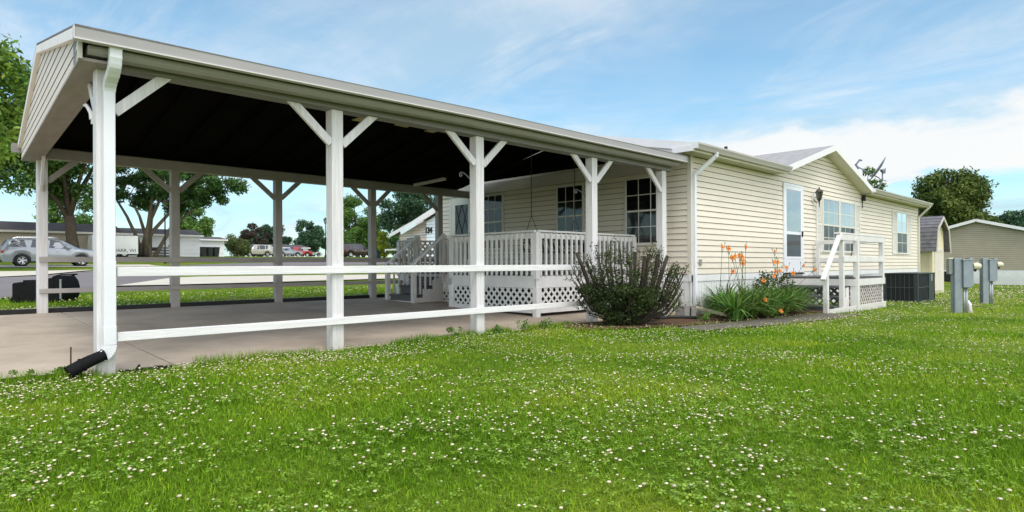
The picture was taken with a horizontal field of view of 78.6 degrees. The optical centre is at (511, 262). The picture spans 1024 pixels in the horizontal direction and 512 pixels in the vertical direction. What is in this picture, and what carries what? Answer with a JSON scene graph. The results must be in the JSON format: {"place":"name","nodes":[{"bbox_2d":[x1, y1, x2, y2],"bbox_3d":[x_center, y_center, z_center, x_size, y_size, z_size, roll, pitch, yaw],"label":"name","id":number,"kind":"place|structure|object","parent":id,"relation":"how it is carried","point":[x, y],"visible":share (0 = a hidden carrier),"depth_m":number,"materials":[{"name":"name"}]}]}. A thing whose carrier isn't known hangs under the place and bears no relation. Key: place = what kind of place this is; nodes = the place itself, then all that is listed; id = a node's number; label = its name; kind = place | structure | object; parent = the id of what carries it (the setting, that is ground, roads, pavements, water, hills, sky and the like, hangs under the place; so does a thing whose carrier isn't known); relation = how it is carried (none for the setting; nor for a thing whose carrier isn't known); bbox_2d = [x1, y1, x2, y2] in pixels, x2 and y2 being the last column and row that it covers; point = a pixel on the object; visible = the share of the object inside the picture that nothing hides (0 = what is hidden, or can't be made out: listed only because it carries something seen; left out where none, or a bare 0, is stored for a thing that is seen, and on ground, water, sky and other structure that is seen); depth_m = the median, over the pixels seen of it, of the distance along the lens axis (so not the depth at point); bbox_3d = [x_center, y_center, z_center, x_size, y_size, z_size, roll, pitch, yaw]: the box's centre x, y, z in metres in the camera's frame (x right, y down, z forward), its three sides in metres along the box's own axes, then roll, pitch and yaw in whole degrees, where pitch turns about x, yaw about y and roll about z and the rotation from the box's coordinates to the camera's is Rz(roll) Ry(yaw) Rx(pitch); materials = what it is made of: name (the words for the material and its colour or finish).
{"place":"outdoors","nodes":[
{"label":"outdoors","id":0,"kind":"place"},
{"bbox_2d":[0,270,84,276],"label":"pale verge pavement","id":1,"kind":"structure","parent":0,"point":[12,273],"depth_m":26.50,"materials":[{"name":"concrete"}]},
{"bbox_2d":[0,262,396,297],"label":"asphalt road","id":2,"kind":"structure","parent":0,"point":[85,279],"depth_m":23.41,"materials":[{"name":"asphalt"}]},
{"bbox_2d":[117,274,397,285],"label":"light pavement","id":3,"kind":"structure","parent":0,"point":[214,279],"depth_m":23.00,"materials":[{"name":"concrete"}]},
{"bbox_2d":[0,320,577,387],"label":"edge grass","id":4,"kind":"structure","parent":0,"point":[212,359],"depth_m":6.36,"materials":[{"name":"plant"}]},
{"bbox_2d":[291,256,323,256],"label":"driveway","id":5,"kind":"structure","parent":0,"point":[307,256],"depth_m":78.51,"materials":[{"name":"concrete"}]},
{"bbox_2d":[0,294,674,378],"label":"concrete driveway","id":6,"kind":"structure","parent":0,"point":[42,341],"depth_m":8.48,"materials":[{"name":"concrete"}]},
{"bbox_2d":[45,365,67,373],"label":"weed","id":7,"kind":"object","parent":6,"relation":"on","point":[61,368],"visible":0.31,"depth_m":5.32,"materials":[{"name":"green plant"}]},
{"bbox_2d":[0,256,1023,511],"bbox_3d":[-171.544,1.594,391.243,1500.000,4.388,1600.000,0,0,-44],"label":"lawn ground","id":8,"kind":"structure","parent":0,"point":[916,318],"depth_m":3.80,"materials":[{"name":"green plant"}]},
{"bbox_2d":[0,34,31,170],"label":"maple tree","id":9,"kind":"object","parent":8,"relation":"on","point":[9,130],"visible":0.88,"depth_m":32.56,"materials":[{"name":"green plant"}]},
{"bbox_2d":[9,369,34,382],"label":"weed","id":10,"kind":"object","parent":8,"relation":"on","point":[30,371],"visible":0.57,"depth_m":5.15,"materials":[{"name":"green plant"}]},
{"bbox_2d":[1,372,81,382],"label":"garden edging","id":11,"kind":"object","parent":8,"relation":"on","point":[38,375],"visible":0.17,"depth_m":5.20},
{"bbox_2d":[10,274,79,302],"bbox_3d":[-9.273,0.522,12.418,0.943,0.588,0.657,0,0,-6],"label":"wheelie bin","id":12,"kind":"object","parent":8,"relation":"on","point":[24,290],"visible":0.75,"depth_m":12.15,"materials":[{"name":"black plastic"}]},
{"bbox_2d":[0,59,122,247],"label":"maple tree","id":13,"kind":"object","parent":8,"relation":"on","point":[66,190],"visible":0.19,"depth_m":47.64,"materials":[{"name":"green plant"}]},
{"bbox_2d":[0,221,122,248],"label":"neighbour house","id":14,"kind":"structure","parent":8,"relation":"on","point":[10,229],"depth_m":50.51,"materials":[{"name":"beige"}]},
{"bbox_2d":[31,197,92,223],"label":"distant tree","id":15,"kind":"object","parent":8,"relation":"on","point":[54,215],"visible":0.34,"depth_m":88.23,"materials":[{"name":"green plant"}]},
{"bbox_2d":[70,347,71,363],"bbox_3d":[-3.757,0.881,5.324,0.012,0.320,0.014,0,0,-22],"label":"metal stake","id":16,"kind":"object","parent":8,"relation":"on","point":[70,355],"visible":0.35,"depth_m":5.32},
{"bbox_2d":[0,264,155,266],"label":"neighbour drive","id":17,"kind":"structure","parent":8,"relation":"on","point":[126,265],"depth_m":40.72,"materials":[{"name":"concrete"}]},
{"bbox_2d":[0,237,92,265],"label":"parked suv","id":18,"kind":"object","parent":17,"relation":"on","point":[19,251],"visible":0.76,"depth_m":39.04,"materials":[{"name":"silver metal"}]},
{"bbox_2d":[88,235,148,256],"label":"box trailer","id":19,"kind":"object","parent":8,"relation":"on","point":[126,246],"visible":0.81,"depth_m":52.46,"materials":[{"name":"metal"}]},
{"bbox_2d":[119,364,171,373],"bbox_3d":[-3.326,0.970,5.683,0.031,0.100,0.448,0,0,40],"label":"garden edging","id":20,"kind":"object","parent":8,"relation":"on","point":[145,369],"visible":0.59,"depth_m":5.66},
{"bbox_2d":[152,245,168,255],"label":"entry steps","id":21,"kind":"structure","parent":8,"relation":"on","point":[161,250],"depth_m":60.68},
{"bbox_2d":[119,228,203,256],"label":"neighbour house","id":22,"kind":"structure","parent":8,"relation":"on","point":[189,243],"depth_m":62.79,"materials":[{"name":"white"}]},
{"bbox_2d":[162,199,167,263],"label":"street lamp","id":23,"kind":"object","parent":8,"relation":"on","point":[163,201],"visible":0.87,"depth_m":48.90,"materials":[{"name":"grey metal"}]},
{"bbox_2d":[89,167,250,256],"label":"multi stem tree","id":24,"kind":"object","parent":8,"relation":"on","point":[195,195],"visible":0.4,"depth_m":55.03,"materials":[{"name":"green plant"}]},
{"bbox_2d":[168,207,216,236],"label":"distant tree","id":25,"kind":"object","parent":8,"relation":"on","point":[203,226],"visible":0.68,"depth_m":84.42,"materials":[{"name":"green plant"}]},
{"bbox_2d":[200,247,206,255],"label":"wheelie bin","id":26,"kind":"object","parent":8,"relation":"on","point":[203,251],"visible":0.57,"depth_m":67.41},
{"bbox_2d":[206,247,213,256],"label":"wheelie bin","id":27,"kind":"object","parent":8,"relation":"on","point":[209,251],"visible":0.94,"depth_m":67.92,"materials":[{"name":"plastic"}]},
{"bbox_2d":[0,294,421,314],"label":"garden edging","id":28,"kind":"object","parent":8,"relation":"on","point":[90,308],"visible":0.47,"depth_m":11.55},
{"bbox_2d":[200,237,227,256],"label":"neighbour house","id":29,"kind":"structure","parent":8,"relation":"on","point":[211,241],"depth_m":69.23,"materials":[{"name":"white"}]},
{"bbox_2d":[213,247,219,256],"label":"wheelie bin","id":30,"kind":"object","parent":8,"relation":"on","point":[216,250],"visible":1,"depth_m":68.37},
{"bbox_2d":[0,286,446,307],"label":"lawn grass","id":31,"kind":"structure","parent":8,"relation":"on","point":[6,303],"depth_m":13.96,"materials":[{"name":"plant"}]},
{"bbox_2d":[0,286,448,309],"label":"clover flowers","id":32,"kind":"object","parent":8,"relation":"on","point":[197,298],"visible":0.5,"depth_m":13.31,"materials":[{"name":"plant"}]},
{"bbox_2d":[224,233,253,255],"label":"round bush tree","id":33,"kind":"object","parent":8,"relation":"on","point":[234,246],"visible":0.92,"depth_m":75.60,"materials":[{"name":"green plant"}]},
{"bbox_2d":[238,223,269,255],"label":"crabapple tree","id":34,"kind":"object","parent":8,"relation":"on","point":[246,234],"visible":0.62,"depth_m":99.11,"materials":[{"name":"red plant"}]},
{"bbox_2d":[242,244,272,256],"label":"parked suv","id":35,"kind":"object","parent":8,"relation":"on","point":[263,250],"visible":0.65,"depth_m":91.64,"materials":[{"name":"beige metal"}]},
{"bbox_2d":[250,235,272,243],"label":"distant tree","id":36,"kind":"object","parent":8,"relation":"on","point":[252,239],"visible":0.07,"depth_m":122.66,"materials":[{"name":"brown plant"}]},
{"bbox_2d":[256,224,292,244],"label":"distant tree","id":37,"kind":"object","parent":8,"relation":"on","point":[266,228],"visible":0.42,"depth_m":123.91,"materials":[{"name":"green plant"}]},
{"bbox_2d":[263,244,310,256],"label":"neighbour garage","id":38,"kind":"structure","parent":8,"relation":"on","point":[305,248],"depth_m":115.81,"materials":[{"name":"white"}]},
{"bbox_2d":[283,248,302,255],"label":"parked car","id":39,"kind":"object","parent":8,"relation":"on","point":[289,251],"visible":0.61,"depth_m":100.97,"materials":[{"name":"silver metal"}]},
{"bbox_2d":[283,247,311,256],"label":"pickup truck","id":40,"kind":"object","parent":8,"relation":"on","point":[306,253],"visible":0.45,"depth_m":109.53,"materials":[{"name":"red metal"}]},
{"bbox_2d":[292,219,324,255],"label":"distant tree","id":41,"kind":"object","parent":8,"relation":"on","point":[312,237],"visible":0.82,"depth_m":121.66,"materials":[{"name":"green plant"}]},
{"bbox_2d":[311,249,321,255],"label":"parked car","id":42,"kind":"object","parent":8,"relation":"on","point":[316,253],"visible":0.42,"depth_m":123.63,"materials":[{"name":"white metal"}]},
{"bbox_2d":[323,217,325,257],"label":"street lamp","id":43,"kind":"object","parent":8,"relation":"on","point":[324,219],"visible":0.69,"depth_m":69.19,"materials":[{"name":"grey metal"}]},
{"bbox_2d":[11,24,687,377],"bbox_3d":[-2.732,-0.804,11.260,9.889,3.728,7.862,0,0,-44],"label":"carport","id":44,"kind":"object","parent":8,"relation":"on","point":[105,103],"visible":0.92,"depth_m":9.18,"materials":[{"name":"white wood"}]},
{"bbox_2d":[523,149,584,252],"bbox_3d":[0.839,-1.291,12.971,1.400,2.180,0.640,0,0,-44],"label":"porch swing","id":45,"kind":"object","parent":44,"relation":"hanging from","point":[529,242],"visible":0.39,"depth_m":13.06,"materials":[{"name":"white wood"}]},
{"bbox_2d":[343,243,367,256],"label":"parked suv","id":46,"kind":"object","parent":8,"relation":"on","point":[350,250],"visible":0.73,"depth_m":79.89,"materials":[{"name":"metal"}]},
{"bbox_2d":[343,193,380,256],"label":"distant tree","id":47,"kind":"object","parent":8,"relation":"on","point":[356,232],"visible":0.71,"depth_m":87.43,"materials":[{"name":"green plant"}]},
{"bbox_2d":[376,230,393,257],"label":"yellow shrub","id":48,"kind":"object","parent":8,"relation":"on","point":[383,245],"visible":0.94,"depth_m":69.77,"materials":[{"name":"green plant"}]},
{"bbox_2d":[385,228,398,255],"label":"arborvitae tree","id":49,"kind":"object","parent":8,"relation":"on","point":[391,242],"visible":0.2,"depth_m":83.34,"materials":[{"name":"green plant"}]},
{"bbox_2d":[378,192,434,233],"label":"spruce tree","id":50,"kind":"object","parent":8,"relation":"on","point":[408,208],"visible":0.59,"depth_m":65.35,"materials":[{"name":"plant"}]},
{"bbox_2d":[385,208,434,264],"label":"neighbour house","id":51,"kind":"structure","parent":8,"relation":"on","point":[422,226],"depth_m":31.13,"materials":[{"name":"white"}]},
{"bbox_2d":[446,326,462,335],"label":"weed","id":52,"kind":"object","parent":8,"relation":"on","point":[451,329],"visible":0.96,"depth_m":8.14,"materials":[{"name":"green plant"}]},
{"bbox_2d":[491,324,504,332],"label":"weed","id":53,"kind":"object","parent":8,"relation":"on","point":[498,328],"visible":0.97,"depth_m":8.61,"materials":[{"name":"green plant"}]},
{"bbox_2d":[383,230,636,316],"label":"porch deck","id":54,"kind":"structure","parent":8,"relation":"on","point":[532,287],"depth_m":11.68,"materials":[{"name":"wood"}]},
{"bbox_2d":[0,327,1023,511],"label":"clover","id":55,"kind":"object","parent":8,"relation":"on","point":[745,459],"depth_m":3.50,"materials":[{"name":"plant"}]},
{"bbox_2d":[516,319,529,330],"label":"weed","id":56,"kind":"object","parent":8,"relation":"on","point":[524,325],"visible":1,"depth_m":8.90,"materials":[{"name":"green plant"}]},
{"bbox_2d":[538,318,555,328],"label":"weed","id":57,"kind":"object","parent":8,"relation":"on","point":[545,322],"visible":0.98,"depth_m":9.14,"materials":[{"name":"green plant"}]},
{"bbox_2d":[202,285,1023,361],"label":"clover flowers","id":58,"kind":"object","parent":8,"relation":"on","point":[734,331],"visible":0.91,"depth_m":8.31,"materials":[{"name":"plant"}]},
{"bbox_2d":[564,318,726,329],"bbox_3d":[2.237,0.976,10.078,3.469,0.031,1.334,0,0,-41],"label":"mulch bed","id":59,"kind":"object","parent":8,"relation":"on","point":[672,322],"visible":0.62,"depth_m":9.86,"materials":[{"name":"soil"}]},
{"bbox_2d":[563,237,688,325],"bbox_3d":[1.759,0.314,9.610,1.882,1.424,0.984,0,0,-3],"label":"pruned bush","id":60,"kind":"object","parent":59,"relation":"on","point":[624,302],"visible":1,"depth_m":9.49,"materials":[{"name":"green plant"}]},
{"bbox_2d":[675,305,695,315],"bbox_3d":[3.099,0.873,11.153,0.400,0.215,0.190,0,0,-44],"label":"concrete block","id":61,"kind":"object","parent":59,"relation":"on","point":[686,310],"depth_m":11.04,"materials":[{"name":"concrete"}]},
{"bbox_2d":[697,312,711,320],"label":"weed","id":62,"kind":"object","parent":59,"relation":"on","point":[704,318],"visible":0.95,"depth_m":10.32,"materials":[{"name":"green plant"}]},
{"bbox_2d":[655,316,699,318],"bbox_3d":[2.548,0.966,10.714,1.468,0.086,0.276,0,0,-19],"label":"garden edging","id":63,"kind":"object","parent":8,"relation":"on","point":[682,317],"visible":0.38,"depth_m":10.88,"materials":[{"name":"concrete"}]},
{"bbox_2d":[443,135,932,314],"bbox_3d":[6.636,-1.014,20.502,17.385,5.030,8.559,0,0,-44],"label":"mobile home","id":64,"kind":"object","parent":8,"relation":"on","point":[792,206],"visible":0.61,"depth_m":14.38,"materials":[{"name":"plastic"}]},
{"bbox_2d":[449,198,469,264],"bbox_3d":[-1.377,-0.799,16.894,0.090,2.050,1.020,0,0,-44],"label":"entry door","id":65,"kind":"structure","parent":64,"relation":"in","point":[459,208],"depth_m":16.98,"materials":[{"name":"plastic"}]},
{"bbox_2d":[484,193,503,249],"bbox_3d":[-0.519,-1.032,16.056,0.030,1.440,0.880,0,0,-44],"label":"window","id":66,"kind":"structure","parent":64,"relation":"in","point":[493,203],"depth_m":15.99,"materials":[{"name":"glass"}]},
{"bbox_2d":[556,183,584,247],"bbox_3d":[1.312,-1.048,14.175,0.030,1.440,0.830,0,0,-44],"label":"window","id":67,"kind":"structure","parent":64,"relation":"in","point":[565,213],"depth_m":14.16,"materials":[{"name":"plastic"}]},
{"bbox_2d":[624,175,655,245],"bbox_3d":[2.704,-1.056,12.746,0.030,1.410,0.980,0,0,-44],"label":"window","id":68,"kind":"structure","parent":64,"relation":"in","point":[639,192],"depth_m":12.82,"materials":[{"name":"plastic"}]},
{"bbox_2d":[783,182,804,273],"bbox_3d":[6.948,-0.817,15.355,1.180,2.210,0.095,0,0,-44],"label":"storm door","id":69,"kind":"structure","parent":64,"relation":"in","point":[793,205],"depth_m":15.36,"materials":[{"name":"white glass"}]},
{"bbox_2d":[822,197,839,252],"bbox_3d":[8.773,-1.013,17.179,1.280,1.480,0.030,0,0,-44],"label":"window","id":70,"kind":"structure","parent":64,"relation":"in","point":[830,207],"depth_m":17.14,"materials":[{"name":"glass"}]},
{"bbox_2d":[840,200,855,252],"bbox_3d":[9.719,-1.014,18.100,1.280,1.480,0.030,0,0,-44],"label":"window","id":71,"kind":"structure","parent":64,"relation":"in","point":[847,209],"depth_m":18.10,"materials":[{"name":"glass"}]},
{"bbox_2d":[854,157,885,188],"bbox_3d":[13.013,-3.050,22.508,1.246,1.496,0.656,0,0,-28],"label":"satellite dish","id":72,"kind":"object","parent":64,"relation":"attached to","point":[882,171],"visible":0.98,"depth_m":22.52,"materials":[{"name":"grey metal"}]},
{"bbox_2d":[896,211,907,253],"bbox_3d":[13.724,-1.033,21.999,1.300,1.490,0.030,0,0,-44],"label":"window","id":73,"kind":"structure","parent":64,"relation":"in","point":[901,217],"depth_m":22.00,"materials":[{"name":"glass"}]},
{"bbox_2d":[678,313,857,330],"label":"garden walk","id":74,"kind":"structure","parent":8,"relation":"on","point":[770,321],"depth_m":10.40,"materials":[{"name":"concrete"}]},
{"bbox_2d":[782,232,885,312],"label":"side deck","id":75,"kind":"structure","parent":8,"relation":"on","point":[855,285],"depth_m":13.99,"materials":[{"name":"wood"}]},
{"bbox_2d":[862,166,887,190],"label":"distant tree","id":76,"kind":"object","parent":8,"relation":"on","point":[874,181],"visible":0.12,"depth_m":54.83,"materials":[{"name":"green plant"}]},
{"bbox_2d":[883,272,934,301],"bbox_3d":[11.754,0.742,18.498,1.970,0.870,0.900,0,0,-44],"label":"air conditioner","id":77,"kind":"object","parent":8,"relation":"on","point":[910,286],"visible":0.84,"depth_m":17.90,"materials":[{"name":"metal"}]},
{"bbox_2d":[920,216,950,292],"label":"garden shed","id":78,"kind":"structure","parent":8,"relation":"on","point":[935,242],"depth_m":25.52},
{"bbox_2d":[934,251,942,290],"bbox_3d":[17.700,0.358,25.901,1.300,1.620,0.068,0,0,-44],"label":"door","id":79,"kind":"structure","parent":78,"relation":"in","point":[938,257],"depth_m":25.83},
{"bbox_2d":[910,165,1005,225],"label":"maple tree","id":80,"kind":"object","parent":8,"relation":"on","point":[961,196],"visible":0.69,"depth_m":53.26,"materials":[{"name":"green plant"}]},
{"bbox_2d":[945,258,992,312],"bbox_3d":[9.590,0.528,13.041,0.904,1.255,0.205,0,0,7],"label":"meter pedestal","id":81,"kind":"object","parent":8,"relation":"on","point":[960,271],"visible":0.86,"depth_m":13.04,"materials":[{"name":"grey metal"}]},
{"bbox_2d":[944,219,1023,284],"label":"neighbour house","id":82,"kind":"structure","parent":8,"relation":"on","point":[976,239],"depth_m":36.84,"materials":[{"name":"beige"}]},
{"bbox_2d":[979,258,1003,303],"bbox_3d":[12.963,0.554,16.874,0.535,1.330,0.205,0,0,7],"label":"meter pedestal","id":83,"kind":"object","parent":8,"relation":"on","point":[988,272],"visible":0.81,"depth_m":16.86,"materials":[{"name":"grey metal"}]},
{"bbox_2d":[997,209,1023,226],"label":"distant tree","id":84,"kind":"object","parent":8,"relation":"on","point":[1015,217],"visible":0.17,"depth_m":109.19,"materials":[{"name":"green plant"}]},
{"bbox_2d":[0,0,1023,256],"label":"sky","id":85,"kind":"structure","parent":0,"point":[922,86],"materials":[{"name":"blue"}]},
{"bbox_2d":[696,312,813,321],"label":"lily bed soil","id":86,"kind":"structure","parent":0,"point":[716,316],"depth_m":11.63,"materials":[{"name":"soil"}]},
{"bbox_2d":[681,244,737,311],"bbox_3d":[4.073,0.291,11.965,2.162,1.378,2.086,0,0,15],"label":"daylily","id":87,"kind":"object","parent":86,"relation":"on","point":[711,292],"visible":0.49,"depth_m":11.93,"materials":[{"name":"green plant"}]},
{"bbox_2d":[696,306,728,316],"bbox_3d":[3.639,0.893,11.315,0.090,0.158,0.762,0,0,-37],"label":"splash spout","id":88,"kind":"object","parent":86,"relation":"on","point":[707,310],"visible":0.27,"depth_m":11.32,"materials":[{"name":"beige plastic"}]},
{"bbox_2d":[700,246,757,307],"bbox_3d":[4.295,0.317,12.344,1.993,1.327,2.253,0,0,-44],"label":"daylily","id":89,"kind":"object","parent":86,"relation":"on","point":[728,248],"visible":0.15,"depth_m":12.20,"materials":[{"name":"green plant"}]},
{"bbox_2d":[697,284,774,314],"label":"daylily","id":90,"kind":"object","parent":86,"relation":"on","point":[723,296],"visible":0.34,"depth_m":11.37,"materials":[{"name":"green plant"}]},
{"bbox_2d":[689,282,794,319],"bbox_3d":[3.826,0.632,10.494,1.870,0.663,1.972,0,0,-28],"label":"daylily","id":91,"kind":"object","parent":86,"relation":"on","point":[735,309],"visible":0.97,"depth_m":10.45,"materials":[{"name":"green plant"}]},
{"bbox_2d":[705,252,792,313],"bbox_3d":[4.288,0.387,11.601,1.762,1.181,2.169,0,0,19],"label":"daylily","id":92,"kind":"object","parent":86,"relation":"on","point":[739,257],"visible":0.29,"depth_m":11.67,"materials":[{"name":"green plant"}]},
{"bbox_2d":[705,242,792,306],"bbox_3d":[4.550,0.273,12.584,2.323,1.415,2.204,0,0,24],"label":"daylily","id":93,"kind":"object","parent":86,"relation":"on","point":[743,260],"visible":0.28,"depth_m":12.61,"materials":[{"name":"green plant"}]},
{"bbox_2d":[713,285,797,316],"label":"daylily","id":94,"kind":"object","parent":86,"relation":"on","point":[751,312],"visible":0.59,"depth_m":10.97,"materials":[{"name":"green plant"}]},
{"bbox_2d":[749,271,783,291],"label":"daylily","id":95,"kind":"object","parent":86,"relation":"on","point":[773,281],"visible":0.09,"depth_m":13.54,"materials":[{"name":"green plant"}]},
{"bbox_2d":[736,278,807,312],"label":"daylily","id":96,"kind":"object","parent":86,"relation":"on","point":[763,280],"visible":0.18,"depth_m":11.88,"materials":[{"name":"green plant"}]},
{"bbox_2d":[741,284,808,315],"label":"daylily","id":97,"kind":"object","parent":86,"relation":"on","point":[772,313],"visible":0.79,"depth_m":11.24,"materials":[{"name":"green plant"}]},
{"bbox_2d":[735,268,816,302],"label":"daylily","id":98,"kind":"object","parent":86,"relation":"on","point":[767,278],"visible":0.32,"depth_m":12.60,"materials":[{"name":"green plant"}]},
{"bbox_2d":[749,270,821,302],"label":"daylily","id":99,"kind":"object","parent":86,"relation":"on","point":[766,281],"visible":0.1,"depth_m":13.16,"materials":[{"name":"green plant"}]},
{"bbox_2d":[754,248,819,303],"bbox_3d":[5.944,0.325,13.808,1.976,1.313,2.120,0,0,21],"label":"daylily","id":100,"kind":"object","parent":86,"relation":"on","point":[774,253],"visible":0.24,"depth_m":13.95,"materials":[{"name":"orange plant"}]},
{"bbox_2d":[756,256,820,304],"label":"daylily","id":101,"kind":"object","parent":86,"relation":"on","point":[777,263],"visible":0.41,"depth_m":12.85,"materials":[{"name":"green plant"}]},
{"bbox_2d":[755,272,836,311],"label":"daylily","id":102,"kind":"object","parent":86,"relation":"on","point":[785,293],"visible":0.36,"depth_m":11.99,"materials":[{"name":"green plant"}]},
{"bbox_2d":[771,262,820,306],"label":"daylily","id":103,"kind":"object","parent":86,"relation":"on","point":[793,274],"visible":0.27,"depth_m":13.15,"materials":[{"name":"green plant"}]},
{"bbox_2d":[762,282,832,313],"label":"daylily","id":104,"kind":"object","parent":86,"relation":"on","point":[785,310],"visible":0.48,"depth_m":11.64,"materials":[{"name":"green plant"}]},
{"bbox_2d":[766,266,839,310],"bbox_3d":[5.660,0.514,12.483,2.299,0.922,1.961,0,0,-44],"label":"daylily","id":105,"kind":"object","parent":86,"relation":"on","point":[802,294],"visible":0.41,"depth_m":12.48,"materials":[{"name":"green plant"}]},
{"bbox_2d":[499,284,1023,334],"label":"lawn grass","id":106,"kind":"structure","parent":0,"point":[934,317],"depth_m":10.35,"materials":[{"name":"plant"}]},
{"bbox_2d":[791,304,849,312],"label":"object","id":107,"kind":"structure","parent":0,"point":[810,311],"depth_m":13.13,"materials":[{"name":"grey"}]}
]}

